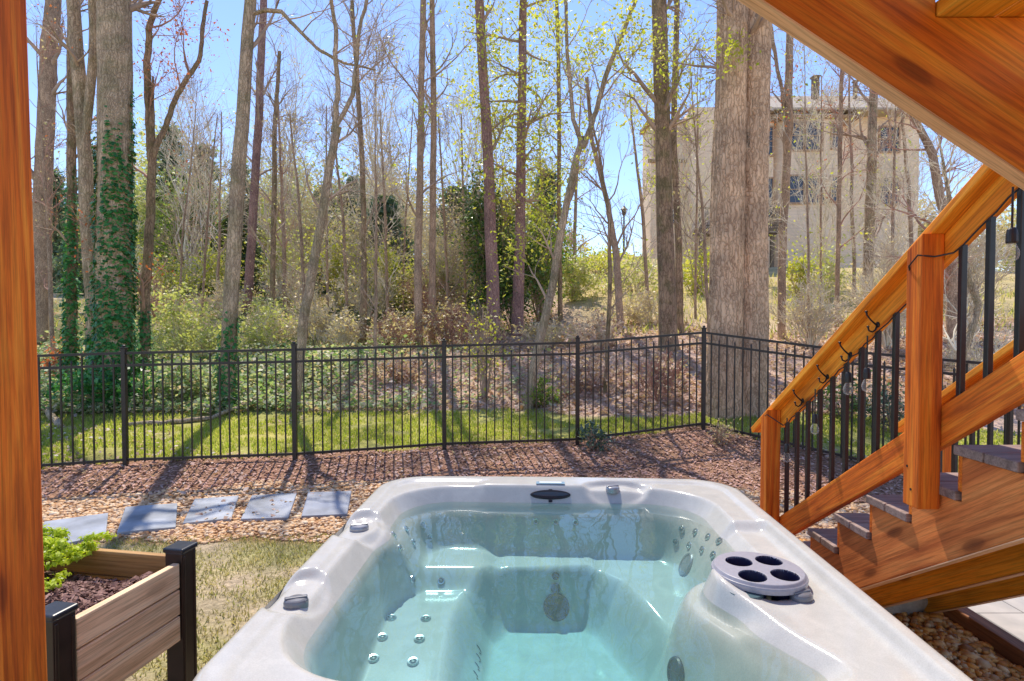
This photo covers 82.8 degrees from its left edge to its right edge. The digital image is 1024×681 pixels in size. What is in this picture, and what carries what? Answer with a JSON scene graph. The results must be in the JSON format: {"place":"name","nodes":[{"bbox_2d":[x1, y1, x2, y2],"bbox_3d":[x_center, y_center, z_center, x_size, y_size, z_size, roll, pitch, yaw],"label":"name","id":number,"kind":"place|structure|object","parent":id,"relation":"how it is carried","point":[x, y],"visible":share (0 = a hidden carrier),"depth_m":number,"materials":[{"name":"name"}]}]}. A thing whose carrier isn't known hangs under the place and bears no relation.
{"place":"outdoors","nodes":[
{"label":"outdoors","id":0,"kind":"place"},
{"bbox_2d":[26,0,1016,271],"label":"sky","id":1,"kind":"structure","parent":0,"point":[227,13],"materials":[{"name":"blue"}]},
{"bbox_2d":[37,253,1023,680],"bbox_3d":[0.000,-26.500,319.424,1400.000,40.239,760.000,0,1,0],"label":"ground","id":2,"kind":"structure","parent":0,"point":[239,575],"depth_m":7.47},
{"bbox_2d":[0,0,46,680],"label":"deck post","id":3,"kind":"object","parent":2,"relation":"on","point":[23,653],"visible":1,"depth_m":1.51,"materials":[{"name":"brown wood"}]},
{"bbox_2d":[27,0,66,342],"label":"tree","id":4,"kind":"object","parent":2,"relation":"on","point":[48,80],"visible":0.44,"depth_m":14.76,"materials":[{"name":"red plant"}]},
{"bbox_2d":[32,166,82,292],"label":"conifer","id":5,"kind":"object","parent":2,"relation":"on","point":[56,236],"visible":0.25,"depth_m":39.38,"materials":[{"name":"green plant"}]},
{"bbox_2d":[26,0,96,374],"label":"tree","id":6,"kind":"object","parent":2,"relation":"on","point":[83,86],"visible":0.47,"depth_m":10.73,"materials":[{"name":"red plant"}]},
{"bbox_2d":[27,15,96,353],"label":"sapling","id":7,"kind":"object","parent":2,"relation":"on","point":[48,208],"visible":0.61,"depth_m":13.91,"materials":[{"name":"beige plant"}]},
{"bbox_2d":[43,513,107,545],"bbox_3d":[-3.893,1.708,5.154,0.485,0.087,0.756,-1,2,-33],"label":"stepping stone","id":8,"kind":"object","parent":2,"relation":"on","point":[82,526],"visible":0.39,"depth_m":5.24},
{"bbox_2d":[26,7,164,383],"bbox_3d":[-8.505,-3.551,11.407,1.796,9.471,2.504,1,2,41],"label":"tree","id":9,"kind":"object","parent":2,"relation":"on","point":[69,319],"visible":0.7,"depth_m":11.21,"materials":[{"name":"brown plant"}]},
{"bbox_2d":[40,355,178,410],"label":"shrub","id":10,"kind":"object","parent":2,"relation":"on","point":[87,385],"visible":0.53,"depth_m":9.77,"materials":[{"name":"green plant"}]},
{"bbox_2d":[44,540,197,680],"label":"planter box","id":11,"kind":"object","parent":2,"relation":"on","point":[115,615],"visible":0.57,"depth_m":2.29,"materials":[{"name":"brown wood"}]},
{"bbox_2d":[43,523,116,591],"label":"leafy plant","id":12,"kind":"object","parent":11,"relation":"in","point":[54,546],"visible":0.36,"depth_m":2.49,"materials":[{"name":"green plant"}]},
{"bbox_2d":[84,0,177,409],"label":"tree","id":13,"kind":"object","parent":2,"relation":"on","point":[114,325],"visible":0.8,"depth_m":10.03,"materials":[{"name":"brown plant"}]},
{"bbox_2d":[51,0,229,384],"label":"tree","id":14,"kind":"object","parent":2,"relation":"on","point":[153,145],"visible":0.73,"depth_m":11.09,"materials":[{"name":"red plant"}]},
{"bbox_2d":[78,126,217,294],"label":"leafy tree","id":15,"kind":"object","parent":2,"relation":"on","point":[141,204],"visible":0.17,"depth_m":26.56,"materials":[{"name":"green plant"}]},
{"bbox_2d":[115,349,245,403],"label":"shrub","id":16,"kind":"object","parent":2,"relation":"on","point":[186,376],"visible":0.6,"depth_m":10.39,"materials":[{"name":"green plant"}]},
{"bbox_2d":[137,234,224,301],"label":"leafy bush","id":17,"kind":"object","parent":2,"relation":"on","point":[175,277],"visible":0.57,"depth_m":21.90,"materials":[{"name":"green plant"}]},
{"bbox_2d":[141,59,227,319],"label":"sapling","id":18,"kind":"object","parent":2,"relation":"on","point":[182,235],"visible":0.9,"depth_m":16.94,"materials":[{"name":"brown plant"}]},
{"bbox_2d":[135,268,242,359],"bbox_3d":[-7.772,-0.598,13.482,2.864,2.412,2.818,1,2,30],"label":"shrub","id":19,"kind":"object","parent":2,"relation":"on","point":[173,316],"visible":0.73,"depth_m":13.43,"materials":[{"name":"green plant"}]},
{"bbox_2d":[135,144,245,295],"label":"leafy tree","id":20,"kind":"object","parent":2,"relation":"on","point":[172,236],"visible":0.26,"depth_m":25.38,"materials":[{"name":"green plant"}]},
{"bbox_2d":[155,101,250,317],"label":"sapling","id":21,"kind":"object","parent":2,"relation":"on","point":[206,237],"visible":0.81,"depth_m":17.84,"materials":[{"name":"beige plant"}]},
{"bbox_2d":[70,531,336,680],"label":"dry grass","id":22,"kind":"structure","parent":2,"relation":"on","point":[226,574],"depth_m":4.41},
{"bbox_2d":[133,18,286,296],"bbox_3d":[-12.580,-9.295,24.161,6.433,15.278,6.023,0,1,0],"label":"bare tree","id":23,"kind":"object","parent":2,"relation":"on","point":[185,164],"visible":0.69,"depth_m":23.77,"materials":[{"name":"red plant"}]},
{"bbox_2d":[152,316,281,365],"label":"shrub","id":24,"kind":"object","parent":2,"relation":"on","point":[204,342],"visible":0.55,"depth_m":12.92,"materials":[{"name":"green plant"}]},
{"bbox_2d":[204,280,297,354],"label":"shrub","id":25,"kind":"object","parent":2,"relation":"on","point":[258,336],"visible":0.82,"depth_m":14.31,"materials":[{"name":"green plant"}]},
{"bbox_2d":[231,0,293,311],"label":"tree","id":26,"kind":"object","parent":2,"relation":"on","point":[256,158],"visible":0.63,"depth_m":18.78,"materials":[{"name":"brown plant"}]},
{"bbox_2d":[173,0,359,296],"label":"bare tree","id":27,"kind":"object","parent":2,"relation":"on","point":[283,124],"visible":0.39,"depth_m":25.68,"materials":[{"name":"beige plant"}]},
{"bbox_2d":[222,15,317,319],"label":"tree","id":28,"kind":"object","parent":2,"relation":"on","point":[272,258],"visible":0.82,"depth_m":16.86,"materials":[{"name":"brown plant"}]},
{"bbox_2d":[250,92,349,337],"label":"sapling","id":29,"kind":"object","parent":2,"relation":"on","point":[301,252],"visible":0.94,"depth_m":15.87,"materials":[{"name":"beige plant"}]},
{"bbox_2d":[256,137,352,295],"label":"bare tree","id":30,"kind":"object","parent":2,"relation":"on","point":[307,222],"visible":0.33,"depth_m":24.50,"materials":[{"name":"beige plant"}]},
{"bbox_2d":[37,327,572,413],"bbox_3d":[-6.893,0.347,12.569,16.422,1.634,5.997,0,1,0],"label":"ivy ground cover","id":31,"kind":"object","parent":2,"relation":"on","point":[243,386],"visible":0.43,"depth_m":10.73,"materials":[{"name":"green plant"}]},
{"bbox_2d":[267,273,357,339],"bbox_3d":[-5.474,-0.882,16.026,2.570,2.024,2.499,0,1,0],"label":"brush","id":32,"kind":"object","parent":2,"relation":"on","point":[319,313],"visible":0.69,"depth_m":15.92,"materials":[{"name":"beige plant"}]},
{"bbox_2d":[212,0,426,409],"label":"tree","id":33,"kind":"object","parent":2,"relation":"on","point":[229,316],"visible":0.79,"depth_m":10.02,"materials":[{"name":"brown plant"}]},
{"bbox_2d":[297,206,368,306],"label":"leafy bush","id":34,"kind":"object","parent":2,"relation":"on","point":[336,265],"visible":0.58,"depth_m":20.81,"materials":[{"name":"green plant"}]},
{"bbox_2d":[306,306,372,350],"bbox_3d":[-4.036,-0.222,14.345,1.888,1.264,2.132,-1,2,-34],"label":"brush","id":35,"kind":"object","parent":2,"relation":"on","point":[346,336],"visible":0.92,"depth_m":14.46,"materials":[{"name":"beige plant"}]},
{"bbox_2d":[301,76,381,323],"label":"sapling","id":36,"kind":"object","parent":2,"relation":"on","point":[341,203],"visible":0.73,"depth_m":17.86,"materials":[{"name":"brown plant"}]},
{"bbox_2d":[274,0,410,409],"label":"tree","id":37,"kind":"object","parent":2,"relation":"on","point":[325,199],"visible":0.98,"depth_m":9.90,"materials":[{"name":"brown plant"}]},
{"bbox_2d":[260,0,448,233],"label":"bare tree","id":38,"kind":"object","parent":2,"relation":"on","point":[372,144],"visible":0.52,"depth_m":25.51,"materials":[{"name":"beige plant"}]},
{"bbox_2d":[309,0,402,346],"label":"tree","id":39,"kind":"object","parent":2,"relation":"on","point":[359,133],"visible":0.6,"depth_m":14.89,"materials":[{"name":"brown plant"}]},
{"bbox_2d":[329,9,413,353],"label":"sapling","id":40,"kind":"object","parent":2,"relation":"on","point":[374,269],"visible":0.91,"depth_m":12.87,"materials":[{"name":"beige plant"}]},
{"bbox_2d":[37,326,706,467],"bbox_3d":[-3.287,0.803,7.007,12.216,1.973,0.441,0,2,-11],"label":"metal fence","id":41,"kind":"object","parent":2,"relation":"on","point":[125,459],"visible":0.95,"depth_m":7.17,"materials":[{"name":"metal"}]},
{"bbox_2d":[340,194,422,305],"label":"conifer","id":42,"kind":"object","parent":2,"relation":"on","point":[388,211],"visible":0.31,"depth_m":22.51,"materials":[{"name":"green plant"}]},
{"bbox_2d":[340,218,422,311],"bbox_3d":[-4.394,-2.532,19.952,3.052,3.361,2.770,-1,2,-26],"label":"leafy bush","id":43,"kind":"object","parent":2,"relation":"on","point":[392,262],"visible":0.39,"depth_m":19.85,"materials":[{"name":"green plant"}]},
{"bbox_2d":[349,88,415,326],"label":"sapling","id":44,"kind":"object","parent":2,"relation":"on","point":[386,287],"visible":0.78,"depth_m":17.88,"materials":[{"name":"brown plant"}]},
{"bbox_2d":[353,296,449,350],"bbox_3d":[-2.667,-0.377,14.266,2.352,1.499,2.278,1,2,28],"label":"brush","id":45,"kind":"object","parent":2,"relation":"on","point":[394,328],"visible":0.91,"depth_m":14.11,"materials":[{"name":"beige plant"}]},
{"bbox_2d":[356,0,463,344],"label":"tree","id":46,"kind":"object","parent":2,"relation":"on","point":[420,139],"visible":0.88,"depth_m":14.36,"materials":[{"name":"brown plant"}]},
{"bbox_2d":[392,169,480,316],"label":"bare tree","id":47,"kind":"object","parent":2,"relation":"on","point":[441,250],"visible":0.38,"depth_m":18.68,"materials":[{"name":"beige plant"}]},
{"bbox_2d":[395,75,481,319],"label":"sapling","id":48,"kind":"object","parent":2,"relation":"on","point":[445,238],"visible":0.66,"depth_m":16.75,"materials":[{"name":"beige plant"}]},
{"bbox_2d":[399,280,478,347],"bbox_3d":[-1.751,-0.577,14.441,2.150,1.773,2.275,0,2,-14],"label":"brush","id":49,"kind":"object","parent":2,"relation":"on","point":[452,314],"visible":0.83,"depth_m":14.46,"materials":[{"name":"beige plant"}]},
{"bbox_2d":[400,0,487,344],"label":"tree","id":50,"kind":"object","parent":2,"relation":"on","point":[432,226],"visible":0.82,"depth_m":14.74,"materials":[{"name":"brown plant"}]},
{"bbox_2d":[42,479,869,544],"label":"pebbles","id":51,"kind":"object","parent":2,"relation":"on","point":[117,509],"visible":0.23,"depth_m":5.65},
{"bbox_2d":[117,503,176,534],"bbox_3d":[-3.418,1.688,5.471,0.451,0.098,0.813,-1,2,-29],"label":"stepping stone","id":52,"kind":"object","parent":51,"relation":"on","point":[149,518],"visible":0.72,"depth_m":5.41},
{"bbox_2d":[183,496,238,524],"bbox_3d":[-2.938,1.671,5.685,0.417,0.098,0.695,-1,2,-19],"label":"stepping stone","id":53,"kind":"object","parent":51,"relation":"on","point":[215,504],"visible":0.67,"depth_m":5.63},
{"bbox_2d":[241,493,296,521],"bbox_3d":[-2.404,1.664,5.744,0.448,0.104,0.735,0,2,-14],"label":"stepping stone","id":54,"kind":"object","parent":51,"relation":"on","point":[262,506],"visible":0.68,"depth_m":5.69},
{"bbox_2d":[301,491,351,518],"bbox_3d":[-1.860,1.656,5.825,0.446,0.107,0.696,0,2,-12],"label":"stepping stone","id":55,"kind":"object","parent":51,"relation":"on","point":[332,503],"visible":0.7,"depth_m":5.77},
{"bbox_2d":[41,424,902,506],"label":"mulch","id":56,"kind":"object","parent":2,"relation":"on","point":[373,458],"visible":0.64,"depth_m":6.85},
{"bbox_2d":[441,145,513,327],"bbox_3d":[-0.927,-2.849,16.939,2.283,5.381,2.480,0,1,0],"label":"evergreen shrub","id":57,"kind":"object","parent":2,"relation":"on","point":[476,225],"visible":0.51,"depth_m":16.77,"materials":[{"name":"green plant"}]},
{"bbox_2d":[393,0,563,298],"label":"bare tree","id":58,"kind":"object","parent":2,"relation":"on","point":[470,134],"visible":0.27,"depth_m":22.65,"materials":[{"name":"brown plant"}]},
{"bbox_2d":[454,269,513,397],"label":"shrub","id":59,"kind":"object","parent":2,"relation":"on","point":[482,371],"visible":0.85,"depth_m":10.59,"materials":[{"name":"brown plant"}]},
{"bbox_2d":[449,0,535,342],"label":"pine tree","id":60,"kind":"object","parent":2,"relation":"on","point":[487,131],"visible":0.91,"depth_m":15.00,"materials":[{"name":"brown plant"}]},
{"bbox_2d":[437,91,551,321],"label":"leafy tree","id":61,"kind":"object","parent":2,"relation":"on","point":[506,217],"visible":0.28,"depth_m":16.91,"materials":[{"name":"green plant"}]},
{"bbox_2d":[472,214,548,331],"bbox_3d":[0.059,-1.838,16.515,2.073,3.432,2.042,-1,2,-40],"label":"evergreen shrub","id":62,"kind":"object","parent":2,"relation":"on","point":[503,287],"visible":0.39,"depth_m":16.38,"materials":[{"name":"green plant"}]},
{"bbox_2d":[41,390,996,535],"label":"leaf litter","id":63,"kind":"object","parent":2,"relation":"on","point":[272,515],"visible":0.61,"depth_m":6.87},
{"bbox_2d":[430,0,619,336],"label":"pine tree","id":64,"kind":"object","parent":2,"relation":"on","point":[519,175],"visible":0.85,"depth_m":15.55,"materials":[{"name":"brown plant"}]},
{"bbox_2d":[38,267,1014,357],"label":"weeds","id":65,"kind":"object","parent":2,"relation":"on","point":[1011,294],"visible":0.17,"depth_m":16.71,"materials":[{"name":"green plant"}]},
{"bbox_2d":[37,289,1023,417],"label":"leaf litter","id":66,"kind":"object","parent":2,"relation":"on","point":[948,381],"visible":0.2,"depth_m":11.18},
{"bbox_2d":[245,86,318,304],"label":"sapling","id":67,"kind":"object","parent":66,"relation":"on","point":[284,245],"visible":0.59,"depth_m":19.85,"materials":[{"name":"brown plant"}]},
{"bbox_2d":[410,78,481,316],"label":"sapling","id":68,"kind":"object","parent":66,"relation":"on","point":[464,252],"visible":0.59,"depth_m":17.93,"materials":[{"name":"brown plant"}]},
{"bbox_2d":[502,172,594,320],"bbox_3d":[0.925,-2.953,17.437,2.617,4.986,2.853,-1,2,-27],"label":"evergreen shrub","id":69,"kind":"object","parent":2,"relation":"on","point":[536,300],"visible":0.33,"depth_m":17.30,"materials":[{"name":"green plant"}]},
{"bbox_2d":[509,0,596,320],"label":"tree","id":70,"kind":"object","parent":2,"relation":"on","point":[560,300],"visible":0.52,"depth_m":16.73,"materials":[{"name":"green plant"}]},
{"bbox_2d":[549,239,606,301],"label":"leafy bush","id":71,"kind":"object","parent":2,"relation":"on","point":[580,270],"visible":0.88,"depth_m":18.77,"materials":[{"name":"green plant"}]},
{"bbox_2d":[193,476,972,680],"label":"hot tub","id":72,"kind":"object","parent":2,"relation":"on","point":[469,578],"visible":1,"depth_m":2.66,"materials":[{"name":"plastic"}]},
{"bbox_2d":[490,0,685,409],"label":"tree","id":73,"kind":"object","parent":2,"relation":"on","point":[571,181],"visible":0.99,"depth_m":9.78,"materials":[{"name":"brown plant"}]},
{"bbox_2d":[531,299,645,348],"bbox_3d":[1.724,-0.329,12.954,2.589,1.263,1.944,0,1,10],"label":"brush","id":74,"kind":"object","parent":2,"relation":"on","point":[599,327],"visible":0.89,"depth_m":12.95,"materials":[{"name":"brown plant"}]},
{"bbox_2d":[534,61,661,393],"bbox_3d":[1.435,-1.797,10.139,2.117,5.951,1.714,0,1,0],"label":"tree","id":75,"kind":"object","parent":2,"relation":"on","point":[609,291],"visible":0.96,"depth_m":10.17,"materials":[{"name":"brown plant"}]},
{"bbox_2d":[543,53,653,333],"bbox_3d":[2.224,-3.595,14.033,3.182,7.360,2.024,0,1,0],"label":"tree","id":76,"kind":"object","parent":2,"relation":"on","point":[619,304],"visible":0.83,"depth_m":14.07,"materials":[{"name":"brown plant"}]},
{"bbox_2d":[576,0,713,351],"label":"tree","id":77,"kind":"object","parent":2,"relation":"on","point":[662,96],"visible":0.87,"depth_m":11.78,"materials":[{"name":"brown plant"}]},
{"bbox_2d":[601,76,691,299],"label":"sapling","id":78,"kind":"object","parent":2,"relation":"on","point":[646,253],"visible":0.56,"depth_m":16.93,"materials":[{"name":"brown plant"}]},
{"bbox_2d":[615,336,700,401],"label":"bramble","id":79,"kind":"object","parent":2,"relation":"on","point":[664,380],"visible":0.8,"depth_m":9.53,"materials":[{"name":"beige plant"}]},
{"bbox_2d":[617,0,716,332],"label":"tree","id":80,"kind":"object","parent":2,"relation":"on","point":[679,274],"visible":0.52,"depth_m":13.88,"materials":[{"name":"brown plant"}]},
{"bbox_2d":[630,108,710,280],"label":"bare tree","id":81,"kind":"object","parent":2,"relation":"on","point":[685,206],"visible":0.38,"depth_m":23.82,"materials":[{"name":"brown plant"}]},
{"bbox_2d":[654,35,714,318],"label":"sapling","id":82,"kind":"object","parent":2,"relation":"on","point":[696,245],"visible":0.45,"depth_m":15.79,"materials":[{"name":"brown plant"}]},
{"bbox_2d":[647,0,781,418],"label":"tree","id":83,"kind":"object","parent":2,"relation":"on","point":[739,267],"visible":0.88,"depth_m":8.70,"materials":[{"name":"brown plant"}]},
{"bbox_2d":[652,3,783,338],"bbox_3d":[4.494,-3.570,12.815,2.754,7.652,2.596,-1,2,-35],"label":"sapling","id":84,"kind":"object","parent":2,"relation":"on","point":[704,253],"visible":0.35,"depth_m":12.88,"materials":[{"name":"beige plant"}]},
{"bbox_2d":[639,75,918,268],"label":"house","id":85,"kind":"structure","parent":2,"relation":"on","point":[775,150],"depth_m":33.98,"materials":[{"name":"paint"}]},
{"bbox_2d":[770,25,807,339],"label":"tree","id":86,"kind":"object","parent":2,"relation":"on","point":[787,102],"visible":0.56,"depth_m":13.83,"materials":[{"name":"red plant"}]},
{"bbox_2d":[769,267,860,348],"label":"bramble","id":87,"kind":"object","parent":2,"relation":"on","point":[798,317],"visible":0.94,"depth_m":12.79,"materials":[{"name":"beige plant"}]},
{"bbox_2d":[768,26,861,348],"bbox_3d":[6.430,-3.998,13.058,2.394,8.850,2.269,-1,2,-43],"label":"sapling","id":88,"kind":"object","parent":2,"relation":"on","point":[806,175],"visible":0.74,"depth_m":12.95,"materials":[{"name":"brown plant"}]},
{"bbox_2d":[769,71,886,286],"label":"bare tree","id":89,"kind":"object","parent":2,"relation":"on","point":[826,201],"visible":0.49,"depth_m":19.75,"materials":[{"name":"beige plant"}]},
{"bbox_2d":[792,74,868,310],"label":"sapling","id":90,"kind":"object","parent":2,"relation":"on","point":[821,195],"visible":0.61,"depth_m":16.83,"materials":[{"name":"brown plant"}]},
{"bbox_2d":[798,68,896,298],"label":"sapling","id":91,"kind":"object","parent":2,"relation":"on","point":[852,219],"visible":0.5,"depth_m":17.94,"materials":[{"name":"brown plant"}]},
{"bbox_2d":[799,55,896,327],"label":"tree","id":92,"kind":"object","parent":2,"relation":"on","point":[840,126],"visible":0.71,"depth_m":14.86,"materials":[{"name":"red plant"}]},
{"bbox_2d":[705,332,1020,472],"bbox_3d":[4.830,0.881,6.269,5.634,1.915,0.101,1,2,42],"label":"metal fence","id":93,"kind":"object","parent":2,"relation":"on","point":[803,356],"visible":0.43,"depth_m":7.33,"materials":[{"name":"metal"}]},
{"bbox_2d":[802,68,926,299],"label":"tree","id":94,"kind":"object","parent":2,"relation":"on","point":[869,219],"visible":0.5,"depth_m":14.38,"materials":[{"name":"brown plant"}]},
{"bbox_2d":[827,220,908,348],"bbox_3d":[8.036,-1.148,12.336,2.747,2.940,2.399,0,1,0],"label":"bramble","id":95,"kind":"object","parent":2,"relation":"on","point":[887,332],"visible":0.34,"depth_m":12.40,"materials":[{"name":"beige plant"}]},
{"bbox_2d":[751,164,1023,613],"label":"staircase","id":96,"kind":"structure","parent":2,"relation":"on","point":[939,535],"depth_m":2.46,"materials":[{"name":"brown wood"}]},
{"bbox_2d":[765,187,1020,452],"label":"string lights","id":97,"kind":"object","parent":96,"relation":"hanging from","point":[1011,236],"visible":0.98,"depth_m":2.69,"materials":[{"name":"black plastic"}]},
{"bbox_2d":[812,134,962,285],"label":"bare tree","id":98,"kind":"object","parent":2,"relation":"on","point":[902,216],"visible":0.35,"depth_m":18.93,"materials":[{"name":"beige plant"}]},
{"bbox_2d":[839,109,945,260],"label":"sapling","id":99,"kind":"object","parent":2,"relation":"on","point":[910,220],"visible":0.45,"depth_m":13.94,"materials":[{"name":"brown plant"}]},
{"bbox_2d":[839,96,967,341],"bbox_3d":[8.565,-4.240,12.912,2.100,9.100,2.353,-1,2,-31],"label":"sapling","id":100,"kind":"object","parent":2,"relation":"on","point":[893,212],"visible":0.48,"depth_m":12.90,"materials":[{"name":"brown plant"}]},
{"bbox_2d":[833,68,980,368],"bbox_3d":[7.621,-2.577,10.917,3.398,6.757,1.852,0,1,0],"label":"tree","id":101,"kind":"object","parent":2,"relation":"on","point":[951,287],"visible":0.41,"depth_m":10.84,"materials":[{"name":"brown plant"}]},
{"bbox_2d":[799,538,1023,680],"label":"pebbles","id":102,"kind":"object","parent":2,"relation":"on","point":[969,645],"visible":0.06,"depth_m":3.31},
{"bbox_2d":[894,117,1006,382],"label":"tree","id":103,"kind":"object","parent":2,"relation":"on","point":[973,322],"visible":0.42,"depth_m":8.52,"materials":[{"name":"grey plant"}]},
{"bbox_2d":[905,174,1015,339],"bbox_3d":[10.040,-1.874,13.132,2.670,4.027,2.694,1,2,30],"label":"bramble","id":104,"kind":"object","parent":2,"relation":"on","point":[976,271],"visible":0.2,"depth_m":12.61,"materials":[{"name":"beige plant"}]},
{"bbox_2d":[943,607,1023,666],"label":"edging timber","id":105,"kind":"object","parent":2,"relation":"on","point":[1006,645],"depth_m":3.34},
{"bbox_2d":[41,407,1021,473],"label":"lawn grass","id":106,"kind":"structure","parent":0,"point":[78,444],"depth_m":8.40,"materials":[{"name":"plant"}]},
{"bbox_2d":[737,0,1023,189],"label":"staircase","id":107,"kind":"structure","parent":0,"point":[951,71],"depth_m":1.38,"materials":[{"name":"brown wood"}]},
{"bbox_2d":[968,596,1023,641],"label":"patio","id":108,"kind":"structure","parent":0,"point":[1007,615],"depth_m":3.64,"materials":[{"name":"concrete"}]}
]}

